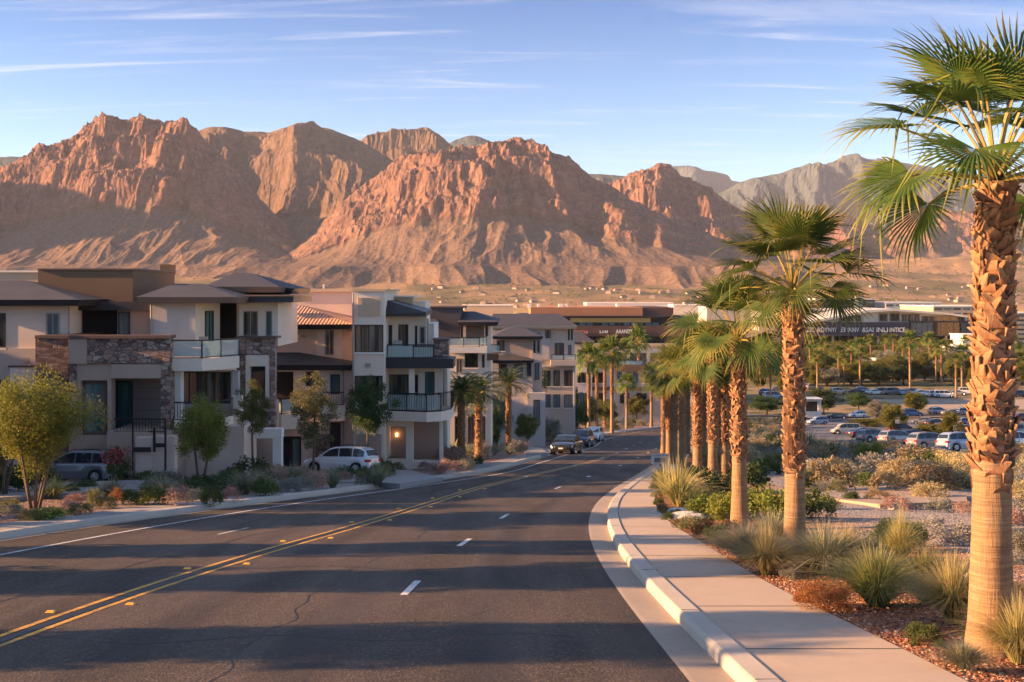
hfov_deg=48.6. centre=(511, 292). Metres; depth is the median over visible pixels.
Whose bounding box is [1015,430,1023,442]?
parked car
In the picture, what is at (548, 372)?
window
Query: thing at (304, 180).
mountain
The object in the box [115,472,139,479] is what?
shrub
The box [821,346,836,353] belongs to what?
broadleaf tree
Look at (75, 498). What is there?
shrub
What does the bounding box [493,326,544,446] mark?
townhouse
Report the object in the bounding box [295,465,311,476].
shrub
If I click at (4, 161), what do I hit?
mountain
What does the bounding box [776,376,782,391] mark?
broadleaf tree
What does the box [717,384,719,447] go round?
fan palm
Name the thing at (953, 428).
hedge
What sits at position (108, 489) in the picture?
grass clump
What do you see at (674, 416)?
fan palm
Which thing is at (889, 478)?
shrub
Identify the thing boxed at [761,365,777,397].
fan palm
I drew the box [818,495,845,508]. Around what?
shrub
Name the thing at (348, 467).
shrub
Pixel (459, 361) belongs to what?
window
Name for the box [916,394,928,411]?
broadleaf tree
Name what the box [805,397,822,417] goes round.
kiosk
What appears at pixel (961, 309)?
office building
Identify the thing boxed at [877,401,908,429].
broadleaf tree
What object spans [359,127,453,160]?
mountain
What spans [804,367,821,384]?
broadleaf tree
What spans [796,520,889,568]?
grass clump
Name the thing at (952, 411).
parked car
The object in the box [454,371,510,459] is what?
feather palm
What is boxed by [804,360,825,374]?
broadleaf tree
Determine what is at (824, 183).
mountain
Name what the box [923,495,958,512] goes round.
shrub
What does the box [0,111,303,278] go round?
mountain
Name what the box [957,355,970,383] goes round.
broadleaf tree
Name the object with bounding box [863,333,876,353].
fan palm
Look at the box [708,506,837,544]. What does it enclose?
grass clump
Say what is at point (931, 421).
parked car
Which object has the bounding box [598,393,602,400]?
window
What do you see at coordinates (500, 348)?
window
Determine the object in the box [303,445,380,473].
parked car
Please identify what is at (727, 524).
shrub
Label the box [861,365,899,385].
broadleaf tree
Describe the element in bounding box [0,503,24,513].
shrub
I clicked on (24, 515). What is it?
shrub
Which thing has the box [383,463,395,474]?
shrub
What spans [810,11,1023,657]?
fan palm
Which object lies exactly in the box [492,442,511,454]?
grass clump
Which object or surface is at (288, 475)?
shrub
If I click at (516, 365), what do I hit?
window
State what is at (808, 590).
shrub
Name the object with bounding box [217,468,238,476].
shrub
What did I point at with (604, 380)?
fan palm
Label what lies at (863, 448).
broadleaf tree
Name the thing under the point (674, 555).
sidewalk joints
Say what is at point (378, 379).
window
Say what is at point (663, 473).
grass clump
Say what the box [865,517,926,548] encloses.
shrub
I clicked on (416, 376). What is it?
window
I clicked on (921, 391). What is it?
parked car
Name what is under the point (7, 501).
shrub
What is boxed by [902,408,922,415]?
parked car
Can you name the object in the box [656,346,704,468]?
fan palm
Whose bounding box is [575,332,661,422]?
townhouse
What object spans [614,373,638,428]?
fan palm
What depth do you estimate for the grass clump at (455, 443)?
77.31 m
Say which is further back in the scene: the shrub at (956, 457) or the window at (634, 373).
the window at (634, 373)
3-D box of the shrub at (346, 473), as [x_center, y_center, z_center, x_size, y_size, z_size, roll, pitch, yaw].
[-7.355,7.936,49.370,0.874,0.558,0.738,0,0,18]
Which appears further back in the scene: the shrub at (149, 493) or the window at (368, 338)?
the window at (368, 338)
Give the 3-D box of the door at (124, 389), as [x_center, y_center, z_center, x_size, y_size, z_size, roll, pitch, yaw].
[-17.977,5.225,52.600,0.773,2.288,0.090,0,0,0]
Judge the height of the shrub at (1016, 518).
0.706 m
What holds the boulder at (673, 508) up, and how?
on the desert bed at (861, 516)
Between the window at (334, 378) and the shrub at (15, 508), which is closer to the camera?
the shrub at (15, 508)
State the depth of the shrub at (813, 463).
52.73 m
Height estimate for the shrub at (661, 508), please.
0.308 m
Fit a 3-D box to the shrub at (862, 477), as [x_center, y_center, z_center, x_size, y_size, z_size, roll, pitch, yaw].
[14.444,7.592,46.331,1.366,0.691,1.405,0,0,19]
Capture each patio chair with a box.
[192,336,207,356]
[394,340,405,357]
[414,392,424,409]
[429,392,439,409]
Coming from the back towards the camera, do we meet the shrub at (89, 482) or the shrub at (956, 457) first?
the shrub at (956, 457)
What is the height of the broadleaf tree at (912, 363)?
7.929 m
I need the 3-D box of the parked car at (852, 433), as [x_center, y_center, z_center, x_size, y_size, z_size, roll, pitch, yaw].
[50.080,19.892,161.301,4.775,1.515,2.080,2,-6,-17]
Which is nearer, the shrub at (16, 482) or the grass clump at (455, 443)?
the shrub at (16, 482)
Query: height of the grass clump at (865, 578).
1.060 m
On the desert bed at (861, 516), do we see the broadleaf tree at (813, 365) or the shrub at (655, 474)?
the shrub at (655, 474)
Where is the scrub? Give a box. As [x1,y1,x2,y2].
[178,258,1023,323]
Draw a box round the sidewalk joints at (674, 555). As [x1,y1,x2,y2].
[82,513,900,648]
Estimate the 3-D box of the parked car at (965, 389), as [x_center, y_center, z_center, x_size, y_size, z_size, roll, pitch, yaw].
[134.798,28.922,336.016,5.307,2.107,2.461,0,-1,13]
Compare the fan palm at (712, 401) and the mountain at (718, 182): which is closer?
the fan palm at (712, 401)
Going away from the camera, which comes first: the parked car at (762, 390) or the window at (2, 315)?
the window at (2, 315)
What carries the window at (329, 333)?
in the townhouse at (346, 338)
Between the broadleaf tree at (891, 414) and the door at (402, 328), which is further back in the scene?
the broadleaf tree at (891, 414)
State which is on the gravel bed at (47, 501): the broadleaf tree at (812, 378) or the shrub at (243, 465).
the shrub at (243, 465)
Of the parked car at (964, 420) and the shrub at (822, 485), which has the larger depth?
the parked car at (964, 420)
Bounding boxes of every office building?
[467,304,513,315]
[519,304,701,404]
[583,302,673,306]
[668,304,704,320]
[698,307,750,323]
[759,308,971,348]
[807,308,847,314]
[808,298,874,307]
[854,297,862,307]
[875,302,941,308]
[899,305,974,319]
[949,333,972,344]
[1014,312,1023,345]
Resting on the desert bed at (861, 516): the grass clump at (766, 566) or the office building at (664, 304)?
the grass clump at (766, 566)
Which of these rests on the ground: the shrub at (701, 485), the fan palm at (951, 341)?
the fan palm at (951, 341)
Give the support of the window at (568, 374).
in the townhouse at (557, 331)
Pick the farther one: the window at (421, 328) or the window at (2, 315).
the window at (421, 328)
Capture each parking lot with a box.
[690,414,870,415]
[805,420,1023,456]
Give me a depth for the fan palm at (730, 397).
72.06 m
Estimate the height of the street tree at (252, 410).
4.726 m
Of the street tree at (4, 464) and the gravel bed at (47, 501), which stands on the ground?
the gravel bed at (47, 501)
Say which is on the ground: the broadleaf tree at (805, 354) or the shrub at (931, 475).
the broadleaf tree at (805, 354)
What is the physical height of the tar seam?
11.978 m
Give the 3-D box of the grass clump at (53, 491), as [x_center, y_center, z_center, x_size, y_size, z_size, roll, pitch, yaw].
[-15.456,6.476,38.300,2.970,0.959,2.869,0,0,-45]
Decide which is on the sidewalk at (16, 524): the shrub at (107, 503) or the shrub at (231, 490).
the shrub at (231, 490)
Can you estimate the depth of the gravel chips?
14.95 m
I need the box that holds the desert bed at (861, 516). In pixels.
[655,423,1023,681]
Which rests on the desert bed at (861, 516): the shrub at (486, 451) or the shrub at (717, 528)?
the shrub at (717, 528)
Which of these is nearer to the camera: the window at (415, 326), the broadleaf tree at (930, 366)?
the window at (415, 326)
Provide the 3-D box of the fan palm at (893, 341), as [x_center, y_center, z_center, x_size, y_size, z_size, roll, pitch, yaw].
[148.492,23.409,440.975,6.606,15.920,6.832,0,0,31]
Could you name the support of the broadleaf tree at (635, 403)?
on the ground
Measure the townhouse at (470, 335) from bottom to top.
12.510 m
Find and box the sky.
[0,0,1023,181]
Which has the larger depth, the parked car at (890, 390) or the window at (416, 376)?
the parked car at (890, 390)
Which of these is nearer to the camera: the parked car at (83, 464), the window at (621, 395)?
the parked car at (83, 464)
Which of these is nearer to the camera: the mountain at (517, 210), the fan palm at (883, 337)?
the fan palm at (883, 337)
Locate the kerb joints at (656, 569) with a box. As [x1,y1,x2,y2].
[611,486,780,679]
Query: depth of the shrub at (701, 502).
30.75 m
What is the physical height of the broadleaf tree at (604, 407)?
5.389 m
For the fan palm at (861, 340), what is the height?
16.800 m
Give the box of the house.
[529,299,537,302]
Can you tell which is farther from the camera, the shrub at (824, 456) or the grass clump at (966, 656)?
the shrub at (824, 456)
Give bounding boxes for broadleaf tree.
[493,393,515,446]
[493,404,504,443]
[514,413,540,443]
[545,416,561,443]
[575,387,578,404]
[575,401,589,427]
[575,403,585,428]
[576,393,603,427]
[591,399,617,425]
[623,395,649,421]
[748,395,782,414]
[751,364,768,374]
[751,373,765,391]
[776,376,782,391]
[803,350,813,359]
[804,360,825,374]
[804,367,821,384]
[805,350,836,367]
[807,369,823,384]
[807,387,845,414]
[818,367,849,385]
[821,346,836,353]
[825,362,845,382]
[826,340,844,344]
[830,338,852,342]
[836,361,865,384]
[844,391,870,409]
[845,354,867,362]
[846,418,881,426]
[848,439,886,466]
[852,345,883,354]
[854,359,871,384]
[855,358,880,362]
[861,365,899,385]
[865,399,882,418]
[867,361,890,382]
[875,349,894,359]
[876,354,905,381]
[877,344,888,350]
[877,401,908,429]
[887,345,913,352]
[889,364,916,384]
[903,390,925,410]
[905,359,924,378]
[906,352,927,357]
[911,352,934,373]
[912,354,937,380]
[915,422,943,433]
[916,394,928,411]
[920,347,947,353]
[921,359,939,380]
[933,354,948,361]
[933,362,947,381]
[937,409,963,431]
[943,360,965,384]
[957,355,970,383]
[964,367,971,388]
[1014,355,1023,365]
[1015,346,1023,357]
[1015,361,1023,384]
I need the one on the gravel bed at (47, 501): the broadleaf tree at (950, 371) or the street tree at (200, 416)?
the street tree at (200, 416)
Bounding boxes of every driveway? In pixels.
[0,480,144,502]
[305,469,442,488]
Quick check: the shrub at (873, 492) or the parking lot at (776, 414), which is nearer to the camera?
the shrub at (873, 492)
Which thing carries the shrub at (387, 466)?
on the gravel bed at (47, 501)
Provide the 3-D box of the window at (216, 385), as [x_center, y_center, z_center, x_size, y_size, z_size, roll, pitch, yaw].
[-14.379,4.498,53.270,2.469,1.635,0.150,0,0,0]
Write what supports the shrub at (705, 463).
on the desert bed at (861, 516)
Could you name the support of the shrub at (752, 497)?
on the desert bed at (861, 516)
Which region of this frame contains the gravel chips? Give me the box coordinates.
[696,537,1023,681]
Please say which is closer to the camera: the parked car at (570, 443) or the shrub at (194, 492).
the shrub at (194, 492)
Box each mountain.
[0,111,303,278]
[0,156,20,165]
[199,121,393,239]
[253,137,786,288]
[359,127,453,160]
[449,135,625,182]
[604,163,869,260]
[645,165,739,193]
[718,153,1023,226]
[822,198,1023,258]
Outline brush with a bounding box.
[493,415,1023,467]
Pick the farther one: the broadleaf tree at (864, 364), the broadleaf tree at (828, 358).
the broadleaf tree at (828, 358)
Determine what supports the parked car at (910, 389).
on the ground
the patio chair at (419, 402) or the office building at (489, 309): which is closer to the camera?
the patio chair at (419, 402)
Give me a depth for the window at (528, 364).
117.20 m
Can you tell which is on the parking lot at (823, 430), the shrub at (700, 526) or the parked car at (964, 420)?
the parked car at (964, 420)
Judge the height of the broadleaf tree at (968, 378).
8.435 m
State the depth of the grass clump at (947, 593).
14.42 m
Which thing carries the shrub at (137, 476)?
on the gravel bed at (47, 501)
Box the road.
[0,414,966,681]
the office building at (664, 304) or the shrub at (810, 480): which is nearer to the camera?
the shrub at (810, 480)
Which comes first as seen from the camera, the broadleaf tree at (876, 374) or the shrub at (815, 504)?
the shrub at (815, 504)
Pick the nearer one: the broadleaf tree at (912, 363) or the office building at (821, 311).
the broadleaf tree at (912, 363)
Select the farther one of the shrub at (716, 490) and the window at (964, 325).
the window at (964, 325)
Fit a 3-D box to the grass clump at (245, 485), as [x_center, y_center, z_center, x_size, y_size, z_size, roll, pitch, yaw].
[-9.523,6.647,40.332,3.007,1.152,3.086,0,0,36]
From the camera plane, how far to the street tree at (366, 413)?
57.53 m
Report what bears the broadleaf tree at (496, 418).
on the ground
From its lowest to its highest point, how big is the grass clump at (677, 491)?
1.803 m
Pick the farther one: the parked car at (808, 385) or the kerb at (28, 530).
the parked car at (808, 385)
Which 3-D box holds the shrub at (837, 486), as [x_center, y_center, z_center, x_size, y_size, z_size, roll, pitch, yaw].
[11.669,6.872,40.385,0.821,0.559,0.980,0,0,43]
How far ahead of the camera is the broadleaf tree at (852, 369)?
372.70 m
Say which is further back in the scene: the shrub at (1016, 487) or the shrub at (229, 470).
the shrub at (229, 470)
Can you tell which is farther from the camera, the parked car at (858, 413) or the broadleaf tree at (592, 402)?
the parked car at (858, 413)
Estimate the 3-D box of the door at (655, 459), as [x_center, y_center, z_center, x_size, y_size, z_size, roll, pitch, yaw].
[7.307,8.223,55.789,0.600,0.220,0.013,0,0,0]
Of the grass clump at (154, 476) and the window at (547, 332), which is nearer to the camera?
the grass clump at (154, 476)
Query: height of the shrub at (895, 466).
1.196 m
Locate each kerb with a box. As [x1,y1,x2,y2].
[0,414,900,538]
[607,416,966,681]
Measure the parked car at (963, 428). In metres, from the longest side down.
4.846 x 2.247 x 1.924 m
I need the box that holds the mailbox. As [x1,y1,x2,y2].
[651,454,669,469]
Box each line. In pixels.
[0,429,658,554]
[0,456,609,646]
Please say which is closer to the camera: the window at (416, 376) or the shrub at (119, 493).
the shrub at (119, 493)
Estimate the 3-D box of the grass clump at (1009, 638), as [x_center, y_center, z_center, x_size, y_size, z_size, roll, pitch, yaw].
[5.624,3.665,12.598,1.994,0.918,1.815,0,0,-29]
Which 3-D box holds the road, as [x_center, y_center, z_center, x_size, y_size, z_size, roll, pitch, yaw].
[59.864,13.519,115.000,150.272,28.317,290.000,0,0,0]
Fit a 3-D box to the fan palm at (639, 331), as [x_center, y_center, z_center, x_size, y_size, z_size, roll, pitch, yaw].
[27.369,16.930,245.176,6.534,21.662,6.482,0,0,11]
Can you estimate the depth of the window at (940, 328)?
559.95 m
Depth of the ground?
2443.42 m
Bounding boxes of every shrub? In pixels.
[0,464,34,491]
[0,497,23,511]
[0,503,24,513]
[15,508,43,520]
[25,505,70,519]
[28,467,61,483]
[57,499,79,509]
[62,483,82,491]
[63,492,86,504]
[66,502,95,515]
[73,478,97,486]
[85,487,102,507]
[96,495,117,508]
[100,445,133,485]
[108,487,123,502]
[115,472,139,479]
[120,488,141,504]
[132,470,156,479]
[136,485,174,505]
[138,476,163,492]
[155,467,183,485]
[160,482,193,506]
[176,476,207,498]
[187,486,203,501]
[189,473,208,484]
[197,484,224,506]
[201,469,232,490]
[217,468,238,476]
[218,470,242,488]
[222,484,245,503]
[223,455,268,475]
[249,464,277,475]
[251,476,282,495]
[255,471,280,480]
[264,464,290,479]
[268,479,284,491]
[278,477,303,491]
[284,473,295,478]
[294,474,317,490]
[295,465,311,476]
[306,466,331,484]
[308,470,330,488]
[328,463,344,475]
[334,464,355,478]
[337,470,351,479]
[354,470,373,484]
[355,465,371,476]
[369,461,392,476]
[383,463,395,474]
[388,461,405,469]
[417,461,429,468]
[427,462,445,474]
[433,445,469,462]
[438,457,465,474]
[445,445,468,459]
[450,456,468,469]
[455,455,477,470]
[466,440,494,459]
[468,454,483,463]
[507,439,527,453]
[648,480,658,488]
[650,490,662,497]
[651,468,666,480]
[653,497,664,504]
[657,503,668,512]
[660,511,673,520]
[670,516,687,528]
[677,515,705,530]
[680,464,730,493]
[683,487,730,517]
[685,475,708,499]
[686,516,716,539]
[702,444,749,469]
[702,451,707,465]
[702,484,725,497]
[703,523,730,546]
[706,490,731,520]
[720,459,773,491]
[721,482,782,520]
[721,519,743,535]
[729,445,763,471]
[748,486,806,522]
[754,457,783,474]
[765,451,782,462]
[777,567,804,579]
[779,457,831,477]
[792,576,853,612]
[792,593,813,602]
[805,454,859,489]
[805,470,821,489]
[805,487,838,517]
[808,454,830,461]
[809,480,828,491]
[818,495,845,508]
[826,479,847,491]
[829,458,881,485]
[840,490,860,498]
[844,526,875,539]
[850,472,881,485]
[850,536,893,567]
[851,451,897,472]
[863,487,894,498]
[865,468,904,489]
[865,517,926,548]
[867,534,893,559]
[873,460,898,473]
[878,492,919,511]
[882,456,915,475]
[895,474,910,486]
[899,450,945,480]
[900,458,964,490]
[900,621,947,645]
[901,457,958,486]
[907,481,951,496]
[908,520,929,544]
[915,514,945,530]
[922,521,970,545]
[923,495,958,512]
[928,468,970,489]
[933,638,947,648]
[935,449,963,461]
[941,453,969,470]
[951,499,971,514]
[954,454,971,479]
[960,474,971,488]
[1012,479,1023,498]
[1012,487,1023,511]
[1012,505,1023,524]
[1012,524,1023,564]
[1013,473,1023,491]
[1013,580,1023,602]
[1015,453,1023,473]
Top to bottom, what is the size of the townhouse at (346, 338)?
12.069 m
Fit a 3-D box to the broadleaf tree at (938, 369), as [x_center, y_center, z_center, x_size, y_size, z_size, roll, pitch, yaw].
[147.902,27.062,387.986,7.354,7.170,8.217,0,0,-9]
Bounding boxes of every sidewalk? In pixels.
[0,415,826,529]
[618,416,968,681]
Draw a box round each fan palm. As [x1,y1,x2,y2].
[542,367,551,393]
[575,340,604,427]
[581,348,609,425]
[594,338,619,426]
[597,333,627,433]
[609,337,635,361]
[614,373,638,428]
[627,322,652,361]
[638,361,657,426]
[640,368,665,452]
[641,341,692,463]
[644,359,690,457]
[648,333,730,478]
[654,360,691,454]
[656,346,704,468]
[660,272,807,529]
[662,376,690,453]
[664,315,755,483]
[686,327,766,489]
[688,350,719,452]
[703,187,896,566]
[717,348,756,445]
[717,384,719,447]
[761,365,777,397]
[804,334,818,360]
[809,348,826,388]
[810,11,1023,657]
[816,335,831,352]
[829,344,846,386]
[840,354,851,385]
[843,340,859,384]
[850,337,869,385]
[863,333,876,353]
[878,333,891,350]
[886,333,899,350]
[895,338,908,376]
[897,329,921,387]
[916,337,927,351]
[920,331,938,352]
[927,343,943,384]
[933,339,951,385]
[944,338,956,351]
[946,352,965,398]
[953,344,971,386]
[958,334,970,377]
[1014,334,1023,362]
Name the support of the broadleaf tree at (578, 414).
on the ground
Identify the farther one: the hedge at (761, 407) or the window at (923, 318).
the window at (923, 318)
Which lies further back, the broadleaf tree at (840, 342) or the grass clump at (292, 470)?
the broadleaf tree at (840, 342)
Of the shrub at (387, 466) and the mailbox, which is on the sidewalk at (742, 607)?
the mailbox
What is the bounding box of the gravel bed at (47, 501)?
[0,423,660,522]
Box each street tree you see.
[0,364,113,508]
[0,382,36,494]
[168,390,230,474]
[232,379,271,465]
[288,370,340,471]
[344,374,401,446]
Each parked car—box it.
[38,449,125,481]
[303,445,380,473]
[550,434,583,453]
[572,428,594,446]
[587,426,604,441]
[759,388,769,395]
[762,391,782,398]
[805,383,823,389]
[806,416,828,423]
[826,412,848,418]
[829,387,847,393]
[830,422,859,434]
[846,427,867,437]
[847,388,864,393]
[848,410,866,417]
[855,386,868,390]
[855,428,881,442]
[864,389,883,394]
[877,429,908,443]
[883,387,901,394]
[886,423,914,429]
[897,389,906,394]
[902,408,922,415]
[903,429,921,433]
[905,431,938,446]
[906,388,917,393]
[911,417,932,423]
[912,390,925,395]
[922,419,940,424]
[924,390,933,396]
[927,406,943,414]
[933,389,954,397]
[935,431,968,450]
[940,409,962,415]
[949,390,967,395]
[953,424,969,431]
[955,407,967,414]
[957,387,970,392]
[958,417,968,423]
[1015,390,1023,396]
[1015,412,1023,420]
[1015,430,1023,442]
[1016,424,1023,431]
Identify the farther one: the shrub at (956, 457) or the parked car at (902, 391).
the parked car at (902, 391)
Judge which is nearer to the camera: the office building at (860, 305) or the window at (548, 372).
the window at (548, 372)
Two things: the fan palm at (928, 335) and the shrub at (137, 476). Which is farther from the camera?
the fan palm at (928, 335)
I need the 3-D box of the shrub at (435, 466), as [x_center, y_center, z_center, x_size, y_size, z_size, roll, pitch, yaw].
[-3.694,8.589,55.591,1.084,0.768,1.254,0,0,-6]
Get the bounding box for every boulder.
[667,507,685,512]
[667,511,706,520]
[889,504,898,509]
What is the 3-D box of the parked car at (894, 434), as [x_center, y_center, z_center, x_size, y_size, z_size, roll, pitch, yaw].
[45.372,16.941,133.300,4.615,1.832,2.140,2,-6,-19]
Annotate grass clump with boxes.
[19,474,83,498]
[78,474,148,498]
[125,470,182,491]
[126,473,210,498]
[209,467,282,494]
[241,467,296,487]
[269,462,311,477]
[322,466,357,487]
[353,461,403,485]
[450,438,473,455]
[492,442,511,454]
[501,444,516,453]
[620,455,730,506]
[630,459,690,493]
[676,521,782,561]
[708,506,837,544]
[709,520,816,575]
[741,514,900,574]
[780,536,941,611]
[786,526,816,566]
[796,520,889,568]
[841,538,1020,603]
[862,504,936,564]
[872,542,1023,624]
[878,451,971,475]
[910,637,1013,673]
[932,590,1023,664]
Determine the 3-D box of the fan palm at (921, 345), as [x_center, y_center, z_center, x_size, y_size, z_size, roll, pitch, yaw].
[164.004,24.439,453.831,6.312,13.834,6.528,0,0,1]
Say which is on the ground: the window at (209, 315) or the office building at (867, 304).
the office building at (867, 304)
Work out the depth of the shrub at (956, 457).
54.56 m
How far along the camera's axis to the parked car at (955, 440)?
104.26 m
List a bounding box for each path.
[469,461,489,467]
[520,446,547,455]
[827,490,966,508]
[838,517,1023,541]
[873,399,1023,408]
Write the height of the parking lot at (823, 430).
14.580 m
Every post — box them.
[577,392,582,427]
[624,395,625,433]
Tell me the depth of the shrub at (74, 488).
40.41 m
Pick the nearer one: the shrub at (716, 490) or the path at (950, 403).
the shrub at (716, 490)
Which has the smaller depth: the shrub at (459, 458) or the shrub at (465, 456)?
the shrub at (459, 458)
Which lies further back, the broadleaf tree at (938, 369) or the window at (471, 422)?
the broadleaf tree at (938, 369)
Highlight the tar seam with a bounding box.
[0,449,625,681]
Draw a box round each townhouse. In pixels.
[0,264,312,483]
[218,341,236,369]
[277,284,455,468]
[430,305,499,458]
[492,314,576,442]
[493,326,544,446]
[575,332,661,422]
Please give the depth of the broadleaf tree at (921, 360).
393.56 m
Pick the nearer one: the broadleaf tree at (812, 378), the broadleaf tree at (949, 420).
the broadleaf tree at (949, 420)
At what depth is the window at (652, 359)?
290.85 m
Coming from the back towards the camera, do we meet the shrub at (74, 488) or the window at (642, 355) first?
the window at (642, 355)
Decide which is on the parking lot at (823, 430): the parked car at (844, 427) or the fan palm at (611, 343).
the parked car at (844, 427)
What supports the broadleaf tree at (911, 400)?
on the ground
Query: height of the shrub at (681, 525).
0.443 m
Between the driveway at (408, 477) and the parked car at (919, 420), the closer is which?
the driveway at (408, 477)
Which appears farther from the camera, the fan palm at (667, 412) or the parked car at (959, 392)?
the parked car at (959, 392)
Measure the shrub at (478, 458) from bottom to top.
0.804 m
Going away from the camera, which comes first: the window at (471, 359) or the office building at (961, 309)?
the window at (471, 359)
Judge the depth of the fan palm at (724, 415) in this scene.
43.28 m
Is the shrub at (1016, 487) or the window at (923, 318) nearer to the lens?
the shrub at (1016, 487)
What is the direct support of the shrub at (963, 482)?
on the desert bed at (861, 516)
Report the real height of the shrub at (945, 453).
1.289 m
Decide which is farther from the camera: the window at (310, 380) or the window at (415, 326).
the window at (415, 326)
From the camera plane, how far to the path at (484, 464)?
64.71 m
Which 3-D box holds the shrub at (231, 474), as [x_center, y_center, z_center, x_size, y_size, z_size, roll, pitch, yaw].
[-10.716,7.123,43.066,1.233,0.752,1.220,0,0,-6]
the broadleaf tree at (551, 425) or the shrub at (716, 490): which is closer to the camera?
the shrub at (716, 490)
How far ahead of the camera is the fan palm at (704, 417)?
68.71 m
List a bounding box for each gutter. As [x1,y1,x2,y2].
[0,427,658,540]
[589,439,734,681]
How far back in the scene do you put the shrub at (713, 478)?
40.50 m
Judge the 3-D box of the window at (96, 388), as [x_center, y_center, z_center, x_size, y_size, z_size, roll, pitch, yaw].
[-18.554,5.154,50.320,1.244,2.497,0.150,0,0,0]
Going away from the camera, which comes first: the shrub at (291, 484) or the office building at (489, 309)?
the shrub at (291, 484)
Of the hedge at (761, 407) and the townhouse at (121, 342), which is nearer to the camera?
the townhouse at (121, 342)
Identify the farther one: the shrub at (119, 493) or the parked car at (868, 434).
the parked car at (868, 434)
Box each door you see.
[116,381,132,427]
[283,437,290,466]
[291,437,300,466]
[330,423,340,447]
[356,434,380,458]
[389,325,391,356]
[389,374,408,406]
[398,324,407,356]
[425,372,434,406]
[513,398,526,425]
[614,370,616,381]
[654,458,666,461]
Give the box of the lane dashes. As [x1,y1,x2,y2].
[220,487,559,594]
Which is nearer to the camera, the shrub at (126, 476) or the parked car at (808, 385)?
the shrub at (126, 476)
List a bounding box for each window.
[0,313,5,349]
[46,313,59,333]
[82,381,106,434]
[118,312,129,334]
[184,372,230,405]
[205,311,213,354]
[243,311,257,335]
[251,370,264,398]
[266,311,271,335]
[306,372,317,385]
[325,329,333,354]
[330,374,339,393]
[355,325,382,351]
[355,376,382,400]
[415,326,416,345]
[415,375,417,406]
[419,326,424,343]
[455,416,457,444]
[456,358,462,372]
[464,353,478,368]
[468,414,474,444]
[482,354,484,367]
[482,416,484,443]
[485,326,487,335]
[496,340,504,351]
[499,364,506,378]
[515,364,522,378]
[527,363,530,375]
[533,340,535,352]
[533,400,539,420]
[535,363,538,379]
[537,340,539,352]
[544,370,550,386]
[545,330,550,337]
[545,394,550,408]
[553,370,560,386]
[553,394,560,408]
[555,343,563,359]
[563,370,572,386]
[563,394,572,408]
[568,345,570,356]
[577,372,585,383]
[592,372,602,383]
[593,337,599,342]
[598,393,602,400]
[620,393,628,403]
[633,372,637,382]
[637,393,646,399]
[640,353,646,361]
[650,353,656,361]
[654,337,660,342]
[839,315,860,321]
[879,313,887,321]
[889,313,899,321]
[901,314,919,321]
[911,322,932,335]
[921,316,964,320]
[934,322,959,335]
[961,322,971,332]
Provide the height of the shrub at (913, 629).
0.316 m
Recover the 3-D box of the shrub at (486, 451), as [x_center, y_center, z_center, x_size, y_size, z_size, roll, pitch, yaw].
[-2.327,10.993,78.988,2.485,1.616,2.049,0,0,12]
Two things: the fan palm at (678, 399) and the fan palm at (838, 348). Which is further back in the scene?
the fan palm at (838, 348)
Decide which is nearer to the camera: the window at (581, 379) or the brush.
the brush
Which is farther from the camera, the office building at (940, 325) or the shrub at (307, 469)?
the office building at (940, 325)
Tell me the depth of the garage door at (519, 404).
117.11 m
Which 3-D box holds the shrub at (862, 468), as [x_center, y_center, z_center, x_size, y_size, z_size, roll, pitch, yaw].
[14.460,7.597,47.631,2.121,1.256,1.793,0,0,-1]
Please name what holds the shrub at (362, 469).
on the gravel bed at (47, 501)
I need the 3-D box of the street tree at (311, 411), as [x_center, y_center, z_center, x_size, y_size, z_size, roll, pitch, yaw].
[-8.503,5.769,48.489,2.250,4.944,2.414,0,0,0]
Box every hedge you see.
[747,403,782,411]
[853,418,885,426]
[916,423,968,432]
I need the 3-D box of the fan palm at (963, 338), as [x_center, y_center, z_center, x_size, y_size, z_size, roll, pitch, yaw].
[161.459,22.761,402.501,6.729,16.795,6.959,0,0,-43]
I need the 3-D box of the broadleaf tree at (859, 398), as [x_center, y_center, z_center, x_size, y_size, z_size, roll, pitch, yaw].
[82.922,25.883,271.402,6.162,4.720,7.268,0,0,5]
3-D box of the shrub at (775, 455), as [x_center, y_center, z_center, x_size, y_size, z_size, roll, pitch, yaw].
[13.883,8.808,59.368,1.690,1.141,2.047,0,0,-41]
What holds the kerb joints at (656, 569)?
on the kerb at (733, 659)
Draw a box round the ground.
[5,257,1023,680]
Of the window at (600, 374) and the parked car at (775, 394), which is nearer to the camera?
the window at (600, 374)
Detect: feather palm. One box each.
[450,371,489,454]
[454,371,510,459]
[493,365,535,446]
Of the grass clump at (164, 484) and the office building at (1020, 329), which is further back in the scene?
the office building at (1020, 329)
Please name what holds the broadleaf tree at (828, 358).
on the ground
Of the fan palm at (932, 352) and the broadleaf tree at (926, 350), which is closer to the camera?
the fan palm at (932, 352)
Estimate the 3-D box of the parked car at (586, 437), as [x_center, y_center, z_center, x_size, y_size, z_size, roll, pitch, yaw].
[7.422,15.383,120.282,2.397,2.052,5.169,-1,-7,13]

